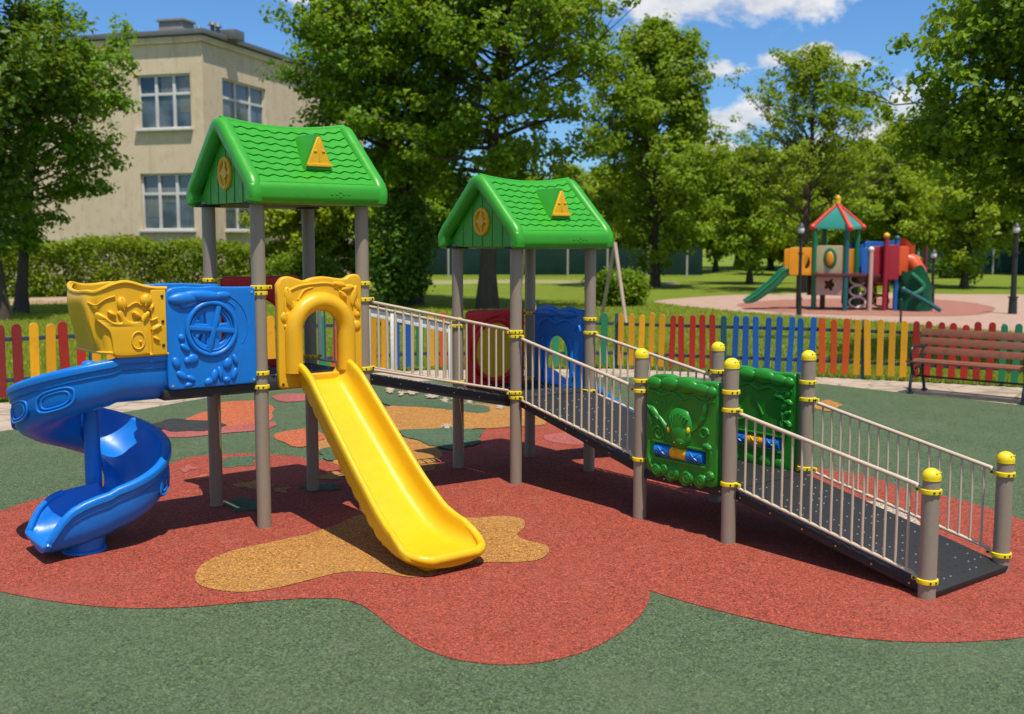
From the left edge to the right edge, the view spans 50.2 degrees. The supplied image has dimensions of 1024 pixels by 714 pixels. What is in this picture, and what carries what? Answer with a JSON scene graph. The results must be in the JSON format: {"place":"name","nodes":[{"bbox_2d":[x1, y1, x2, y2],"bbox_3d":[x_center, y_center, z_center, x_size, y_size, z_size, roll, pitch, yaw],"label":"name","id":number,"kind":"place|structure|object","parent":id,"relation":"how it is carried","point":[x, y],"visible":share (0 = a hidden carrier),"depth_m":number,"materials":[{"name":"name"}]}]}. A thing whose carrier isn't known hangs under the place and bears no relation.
{"place":"outdoors","nodes":[
{"label":"outdoors","id":0,"kind":"place"},
{"bbox_2d":[9,297,66,304],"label":"park path","id":1,"kind":"structure","parent":0,"point":[48,299],"depth_m":41.76,"materials":[{"name":"beige concrete"}]},
{"bbox_2d":[0,0,1021,179],"label":"sky","id":2,"kind":"structure","parent":0,"point":[741,33],"materials":[{"name":"blue"}]},
{"bbox_2d":[0,369,1022,430],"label":"path","id":3,"kind":"structure","parent":0,"point":[1004,394],"depth_m":16.39,"materials":[{"name":"concrete"}]},
{"bbox_2d":[0,312,612,397],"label":"picket fence","id":4,"kind":"object","parent":3,"relation":"on","point":[50,337],"visible":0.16,"depth_m":15.80,"materials":[{"name":"paint"}]},
{"bbox_2d":[615,312,1023,386],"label":"picket fence","id":5,"kind":"object","parent":3,"relation":"on","point":[866,362],"visible":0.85,"depth_m":17.86,"materials":[{"name":"paint"}]},
{"bbox_2d":[906,328,1023,404],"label":"park bench","id":6,"kind":"object","parent":3,"relation":"on","point":[924,349],"visible":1,"depth_m":15.67,"materials":[{"name":"brown wood"}]},
{"bbox_2d":[0,377,1023,713],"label":"rubber surface","id":7,"kind":"object","parent":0,"point":[664,655],"visible":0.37,"depth_m":5.84,"materials":[{"name":"rubber"}]},
{"bbox_2d":[180,465,196,471],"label":"mural patch","id":8,"kind":"object","parent":7,"relation":"attached to","point":[187,468],"visible":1,"depth_m":10.61,"materials":[{"name":"rubber"}]},
{"bbox_2d":[153,418,226,431],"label":"black rubber patch","id":9,"kind":"object","parent":7,"relation":"on","point":[175,424],"visible":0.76,"depth_m":13.13,"materials":[{"name":"grey rubber"}]},
{"bbox_2d":[192,474,208,479],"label":"mural patch","id":10,"kind":"object","parent":7,"relation":"attached to","point":[202,476],"visible":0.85,"depth_m":10.20,"materials":[{"name":"orange rubber"}]},
{"bbox_2d":[162,422,275,436],"bbox_3d":[-3.516,0.856,12.734,1.662,0.001,0.633,-3,7,-25],"label":"rose rubber patch","id":11,"kind":"object","parent":7,"relation":"on","point":[239,428],"visible":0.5,"depth_m":12.67,"materials":[{"name":"rubber"}]},
{"bbox_2d":[186,400,274,425],"bbox_3d":[-3.517,0.736,13.901,1.076,0.001,2.557,0,6,0],"label":"orange rubber patch","id":12,"kind":"object","parent":7,"relation":"on","point":[233,413],"visible":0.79,"depth_m":13.93,"materials":[{"name":"orange rubber"}]},
{"bbox_2d":[222,456,255,466],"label":"green rubber patch","id":13,"kind":"object","parent":7,"relation":"attached to","point":[234,461],"visible":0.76,"depth_m":10.94,"materials":[{"name":"green rubber"}]},
{"bbox_2d":[233,480,273,488],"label":"cream rubber patch","id":14,"kind":"object","parent":7,"relation":"attached to","point":[251,484],"visible":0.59,"depth_m":9.91,"materials":[{"name":"beige rubber"}]},
{"bbox_2d":[272,487,290,492],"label":"mural patch","id":15,"kind":"object","parent":7,"relation":"attached to","point":[282,490],"visible":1,"depth_m":9.71,"materials":[{"name":"rubber"}]},
{"bbox_2d":[271,393,304,401],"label":"mural patch","id":16,"kind":"object","parent":7,"relation":"on","point":[289,397],"visible":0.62,"depth_m":15.42,"materials":[{"name":"rubber"}]},
{"bbox_2d":[274,428,325,446],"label":"mural patch","id":17,"kind":"object","parent":7,"relation":"on","point":[295,438],"visible":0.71,"depth_m":12.28,"materials":[{"name":"orange rubber"}]},
{"bbox_2d":[301,484,339,491],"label":"mural patch","id":18,"kind":"object","parent":7,"relation":"attached to","point":[328,487],"visible":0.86,"depth_m":9.79,"materials":[{"name":"teal rubber"}]},
{"bbox_2d":[319,447,335,459],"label":"green rubber patch","id":19,"kind":"object","parent":7,"relation":"attached to","point":[327,453],"visible":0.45,"depth_m":11.34,"materials":[{"name":"green rubber"}]},
{"bbox_2d":[319,471,343,478],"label":"mural patch","id":20,"kind":"object","parent":7,"relation":"attached to","point":[334,475],"visible":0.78,"depth_m":10.29,"materials":[{"name":"rubber"}]},
{"bbox_2d":[319,437,442,471],"bbox_3d":[-1.428,0.998,11.395,1.426,0.001,2.166,0,6,0],"label":"ochre rubber patch","id":21,"kind":"object","parent":7,"relation":"attached to","point":[426,456],"visible":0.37,"depth_m":11.41,"materials":[{"name":"orange rubber"}]},
{"bbox_2d":[385,387,394,392],"bbox_3d":[-1.793,0.484,16.118,0.140,0.001,0.666,-1,6,-8],"label":"ground marking","id":22,"kind":"object","parent":7,"relation":"on","point":[389,390],"visible":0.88,"depth_m":16.16,"materials":[{"name":"beige rubber"}]},
{"bbox_2d":[405,390,418,394],"bbox_3d":[-1.458,0.502,15.951,0.212,0.001,0.648,0,6,0],"label":"ground marking","id":23,"kind":"object","parent":7,"relation":"on","point":[411,392],"visible":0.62,"depth_m":15.84,"materials":[{"name":"beige rubber"}]},
{"bbox_2d":[425,394,439,397],"bbox_3d":[-1.134,0.549,15.510,0.212,0.001,0.431,0,6,0],"label":"ground marking","id":24,"kind":"object","parent":7,"relation":"on","point":[431,395],"visible":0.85,"depth_m":15.53,"materials":[{"name":"beige rubber"}]},
{"bbox_2d":[379,397,489,411],"bbox_3d":[-1.163,0.634,14.745,2.121,0.001,0.601,3,7,28],"label":"green rubber patch","id":25,"kind":"object","parent":7,"relation":"on","point":[449,405],"visible":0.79,"depth_m":14.70,"materials":[{"name":"green rubber"}]},
{"bbox_2d":[398,427,481,448],"bbox_3d":[-0.691,0.894,12.301,0.899,0.001,1.392,-4,7,-31],"label":"green rubber patch","id":26,"kind":"object","parent":7,"relation":"attached to","point":[441,437],"visible":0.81,"depth_m":12.30,"materials":[{"name":"green rubber"}]},
{"bbox_2d":[385,402,545,429],"bbox_3d":[-0.628,0.730,13.878,2.296,0.001,2.311,-2,6,-16],"label":"ochre rubber patch","id":27,"kind":"object","parent":7,"relation":"on","point":[411,417],"visible":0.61,"depth_m":13.65,"materials":[{"name":"orange rubber"}]},
{"bbox_2d":[6,115,1015,599],"bbox_3d":[0.275,-0.216,8.059,6.489,3.195,5.256,-5,8,-38],"label":"playground set","id":28,"kind":"object","parent":7,"relation":"on","point":[730,433],"visible":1,"depth_m":8.32,"materials":[{"name":"multicoloured plastic"}]},
{"bbox_2d":[0,422,1023,664],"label":"red rubber patch","id":29,"kind":"object","parent":7,"relation":"on","point":[599,570],"visible":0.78,"depth_m":7.41,"materials":[{"name":"red rubber"}]},
{"bbox_2d":[223,497,256,511],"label":"green rubber patch","id":30,"kind":"object","parent":29,"relation":"on","point":[242,504],"visible":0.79,"depth_m":9.16,"materials":[{"name":"green rubber"}]},
{"bbox_2d":[195,514,548,591],"bbox_3d":[-1.015,1.359,7.990,2.500,0.001,1.783,-2,6,-16],"label":"ochre rubber patch","id":31,"kind":"object","parent":29,"relation":"on","point":[354,543],"visible":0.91,"depth_m":7.65,"materials":[{"name":"orange rubber"}]},
{"bbox_2d":[544,432,583,444],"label":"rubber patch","id":32,"kind":"object","parent":29,"relation":"on","point":[565,438],"visible":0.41,"depth_m":12.22,"materials":[{"name":"rubber"}]},
{"bbox_2d":[815,400,841,410],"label":"mural patch","id":33,"kind":"object","parent":7,"relation":"on","point":[832,403],"visible":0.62,"depth_m":14.76,"materials":[{"name":"rubber"}]},
{"bbox_2d":[0,245,1023,402],"bbox_3d":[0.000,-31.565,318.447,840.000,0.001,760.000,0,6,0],"label":"lawn","id":34,"kind":"structure","parent":0,"point":[727,279],"depth_m":44.17,"materials":[{"name":"green plant"}]},
{"bbox_2d":[0,0,114,320],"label":"broadleaf tree","id":35,"kind":"object","parent":34,"relation":"on","point":[22,55],"visible":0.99,"depth_m":30.84,"materials":[{"name":"green plant"}]},
{"bbox_2d":[0,0,144,313],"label":"broadleaf tree","id":36,"kind":"object","parent":34,"relation":"on","point":[27,240],"visible":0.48,"depth_m":33.39,"materials":[{"name":"green plant"}]},
{"bbox_2d":[1,232,219,296],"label":"hedge","id":37,"kind":"object","parent":34,"relation":"on","point":[87,249],"visible":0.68,"depth_m":43.70,"materials":[{"name":"green plant"}]},
{"bbox_2d":[2,18,364,289],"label":"school building","id":38,"kind":"structure","parent":34,"relation":"on","point":[189,85],"depth_m":48.31,"materials":[{"name":"paint"}]},
{"bbox_2d":[134,73,193,131],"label":"window","id":39,"kind":"structure","parent":38,"relation":"in","point":[166,98],"depth_m":47.81,"materials":[{"name":"clear glass"}]},
{"bbox_2d":[138,173,196,231],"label":"window","id":40,"kind":"structure","parent":38,"relation":"in","point":[165,207],"depth_m":48.29,"materials":[{"name":"clear glass"}]},
{"bbox_2d":[222,78,263,123],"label":"window","id":41,"kind":"structure","parent":38,"relation":"in","point":[243,102],"depth_m":50.57,"materials":[{"name":"clear glass"}]},
{"bbox_2d":[225,208,265,232],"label":"window","id":42,"kind":"structure","parent":38,"relation":"in","point":[232,219],"depth_m":50.21,"materials":[{"name":"clear glass"}]},
{"bbox_2d":[216,238,345,285],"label":"hedge","id":43,"kind":"object","parent":34,"relation":"on","point":[237,255],"visible":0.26,"depth_m":46.21,"materials":[{"name":"green plant"}]},
{"bbox_2d":[237,206,350,263],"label":"broadleaf tree","id":44,"kind":"object","parent":34,"relation":"on","point":[286,223],"visible":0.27,"depth_m":44.51,"materials":[{"name":"green plant"}]},
{"bbox_2d":[249,247,344,279],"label":"shrub","id":45,"kind":"object","parent":34,"relation":"on","point":[291,264],"visible":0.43,"depth_m":42.45,"materials":[{"name":"green plant"}]},
{"bbox_2d":[315,206,389,277],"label":"broadleaf tree","id":46,"kind":"object","parent":34,"relation":"on","point":[347,250],"visible":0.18,"depth_m":45.84,"materials":[{"name":"green plant"}]},
{"bbox_2d":[254,0,516,304],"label":"broadleaf tree","id":47,"kind":"object","parent":34,"relation":"on","point":[367,111],"visible":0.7,"depth_m":35.75,"materials":[{"name":"green plant"}]},
{"bbox_2d":[368,193,439,306],"bbox_3d":[-3.828,-3.414,36.828,2.518,4.227,2.823,6,9,45],"label":"shrub","id":48,"kind":"object","parent":34,"relation":"on","point":[401,232],"visible":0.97,"depth_m":36.31,"materials":[{"name":"green plant"}]},
{"bbox_2d":[418,171,465,248],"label":"broadleaf tree","id":49,"kind":"object","parent":34,"relation":"on","point":[441,212],"visible":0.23,"depth_m":74.06,"materials":[{"name":"green plant"}]},
{"bbox_2d":[318,0,642,309],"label":"broadleaf tree","id":50,"kind":"object","parent":34,"relation":"on","point":[544,22],"visible":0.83,"depth_m":34.20,"materials":[{"name":"green plant"}]},
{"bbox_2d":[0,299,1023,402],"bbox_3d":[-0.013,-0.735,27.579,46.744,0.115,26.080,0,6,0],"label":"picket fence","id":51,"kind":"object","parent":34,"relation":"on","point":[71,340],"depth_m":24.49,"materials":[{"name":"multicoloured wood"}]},
{"bbox_2d":[502,170,545,248],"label":"broadleaf tree","id":52,"kind":"object","parent":34,"relation":"on","point":[529,178],"visible":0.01,"depth_m":76.57,"materials":[{"name":"green plant"}]},
{"bbox_2d":[424,247,702,276],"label":"boundary fence","id":53,"kind":"object","parent":34,"relation":"on","point":[567,262],"visible":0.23,"depth_m":68.73,"materials":[{"name":"green metal"}]},
{"bbox_2d":[545,162,598,200],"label":"broadleaf tree","id":54,"kind":"object","parent":34,"relation":"on","point":[585,188],"visible":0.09,"depth_m":72.61,"materials":[{"name":"green plant"}]},
{"bbox_2d":[522,242,627,322],"bbox_3d":[1.604,-2.135,30.887,4.239,2.238,1.161,4,7,32],"label":"swing frame","id":55,"kind":"object","parent":34,"relation":"on","point":[614,252],"visible":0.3,"depth_m":29.83,"materials":[{"name":"paint"}]},
{"bbox_2d":[581,165,651,248],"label":"broadleaf tree","id":56,"kind":"object","parent":34,"relation":"on","point":[604,214],"visible":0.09,"depth_m":75.59,"materials":[{"name":"green plant"}]},
{"bbox_2d":[581,266,653,306],"bbox_3d":[3.619,-2.345,38.016,2.531,1.681,2.076,0,6,0],"label":"shrub","id":57,"kind":"object","parent":34,"relation":"on","point":[635,289],"visible":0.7,"depth_m":37.52,"materials":[{"name":"green plant"}]},
{"bbox_2d":[611,162,652,248],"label":"broadleaf tree","id":58,"kind":"object","parent":34,"relation":"on","point":[644,215],"visible":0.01,"depth_m":81.83,"materials":[{"name":"green plant"}]},
{"bbox_2d":[580,8,741,286],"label":"broadleaf tree","id":59,"kind":"object","parent":34,"relation":"on","point":[658,48],"visible":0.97,"depth_m":51.39,"materials":[{"name":"green plant"}]},
{"bbox_2d":[642,152,744,248],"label":"broadleaf tree","id":60,"kind":"object","parent":34,"relation":"on","point":[707,227],"visible":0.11,"depth_m":73.77,"materials":[{"name":"green plant"}]},
{"bbox_2d":[689,158,749,271],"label":"broadleaf tree","id":61,"kind":"object","parent":34,"relation":"on","point":[716,255],"visible":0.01,"depth_m":79.22,"materials":[{"name":"green plant"}]},
{"bbox_2d":[726,148,750,267],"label":"broadleaf tree","id":62,"kind":"object","parent":34,"relation":"on","point":[736,256],"visible":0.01,"depth_m":89.45,"materials":[{"name":"green plant"}]},
{"bbox_2d":[699,142,821,283],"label":"broadleaf tree","id":63,"kind":"object","parent":34,"relation":"on","point":[749,246],"visible":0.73,"depth_m":55.69,"materials":[{"name":"green plant"}]},
{"bbox_2d":[749,176,841,266],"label":"broadleaf tree","id":64,"kind":"object","parent":34,"relation":"on","point":[773,244],"visible":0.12,"depth_m":70.29,"materials":[{"name":"green plant"}]},
{"bbox_2d":[763,152,828,269],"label":"broadleaf tree","id":65,"kind":"object","parent":34,"relation":"on","point":[771,260],"visible":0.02,"depth_m":83.47,"materials":[{"name":"green plant"}]},
{"bbox_2d":[774,138,828,266],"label":"broadleaf tree","id":66,"kind":"object","parent":34,"relation":"on","point":[794,165],"depth_m":90.25,"materials":[{"name":"green plant"}]},
{"bbox_2d":[693,39,921,291],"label":"broadleaf tree","id":67,"kind":"object","parent":34,"relation":"on","point":[814,66],"visible":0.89,"depth_m":46.56,"materials":[{"name":"green plant"}]},
{"bbox_2d":[797,146,871,245],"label":"broadleaf tree","id":68,"kind":"object","parent":34,"relation":"on","point":[838,240],"visible":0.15,"depth_m":75.75,"materials":[{"name":"green plant"}]},
{"bbox_2d":[815,136,883,243],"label":"broadleaf tree","id":69,"kind":"object","parent":34,"relation":"on","point":[862,242],"visible":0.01,"depth_m":84.05,"materials":[{"name":"green plant"}]},
{"bbox_2d":[827,118,945,283],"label":"broadleaf tree","id":70,"kind":"object","parent":34,"relation":"on","point":[882,205],"visible":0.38,"depth_m":55.65,"materials":[{"name":"green plant"}]},
{"bbox_2d":[813,0,1023,221],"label":"broadleaf tree","id":71,"kind":"object","parent":34,"relation":"on","point":[992,31],"visible":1,"depth_m":19.16,"materials":[{"name":"green plant"}]},
{"bbox_2d":[861,132,977,250],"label":"broadleaf tree","id":72,"kind":"object","parent":34,"relation":"on","point":[902,216],"visible":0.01,"depth_m":77.94,"materials":[{"name":"green plant"}]},
{"bbox_2d":[928,255,975,278],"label":"shrub","id":73,"kind":"object","parent":34,"relation":"on","point":[941,271],"visible":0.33,"depth_m":65.47,"materials":[{"name":"green plant"}]},
{"bbox_2d":[891,140,1023,287],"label":"broadleaf tree","id":74,"kind":"object","parent":34,"relation":"on","point":[966,263],"visible":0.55,"depth_m":51.11,"materials":[{"name":"green plant"}]},
{"bbox_2d":[915,250,1023,274],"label":"boundary fence","id":75,"kind":"object","parent":34,"relation":"on","point":[1002,263],"visible":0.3,"depth_m":72.72,"materials":[{"name":"green metal"}]},
{"bbox_2d":[929,177,1023,250],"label":"broadleaf tree","id":76,"kind":"object","parent":34,"relation":"on","point":[1004,228],"visible":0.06,"depth_m":73.87,"materials":[{"name":"green plant"}]},
{"bbox_2d":[999,183,1023,240],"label":"broadleaf tree","id":77,"kind":"object","parent":34,"relation":"on","point":[1011,221],"visible":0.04,"depth_m":72.51,"materials":[{"name":"green plant"}]},
{"bbox_2d":[423,280,679,284],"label":"lawn track","id":78,"kind":"structure","parent":0,"point":[434,282],"depth_m":60.32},
{"bbox_2d":[654,293,1023,331],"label":"plaza","id":79,"kind":"structure","parent":0,"point":[999,316],"depth_m":36.77,"materials":[{"name":"rubber"}]},
{"bbox_2d":[796,222,804,314],"bbox_3d":[8.649,-2.612,32.827,0.234,2.830,0.240,0,6,0],"label":"lamp post","id":80,"kind":"object","parent":79,"relation":"on","point":[801,230],"visible":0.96,"depth_m":32.80,"materials":[{"name":"metal"}]},
{"bbox_2d":[737,298,994,315],"bbox_3d":[12.194,-1.759,37.610,8.875,0.001,10.310,0,6,0],"label":"play pad","id":81,"kind":"object","parent":79,"relation":"on","point":[948,307],"visible":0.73,"depth_m":36.13,"materials":[{"name":"rubber"}]},
{"bbox_2d":[931,249,936,303],"bbox_3d":[14.994,-2.845,38.950,0.234,2.000,0.240,0,6,0],"label":"lamp post","id":82,"kind":"object","parent":81,"relation":"on","point":[933,255],"visible":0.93,"depth_m":38.89,"materials":[{"name":"metal"}]},
{"bbox_2d":[899,299,902,322],"bbox_3d":[10.642,-1.260,29.919,0.072,0.656,0.072,0,6,0],"label":"bollard","id":83,"kind":"object","parent":79,"relation":"on","point":[900,319],"visible":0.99,"depth_m":29.89,"materials":[{"name":"metal"}]},
{"bbox_2d":[1008,222,1020,313],"bbox_3d":[15.368,-2.687,33.441,0.298,2.850,0.306,0,6,0],"label":"lamp post","id":84,"kind":"object","parent":79,"relation":"on","point":[1012,305],"visible":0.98,"depth_m":33.40,"materials":[{"name":"metal"}]},
{"bbox_2d":[743,195,941,311],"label":"play tower","id":85,"kind":"structure","parent":0,"point":[848,269],"depth_m":35.07,"materials":[{"name":"multicoloured plastic"}]},
{"bbox_2d":[867,501,919,524],"bbox_3d":[3.070,1.285,8.689,0.306,0.001,1.214,0,6,0],"label":"mural patch","id":86,"kind":"object","parent":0,"point":[900,514],"visible":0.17,"depth_m":8.89,"materials":[{"name":"beige rubber"}]}
]}

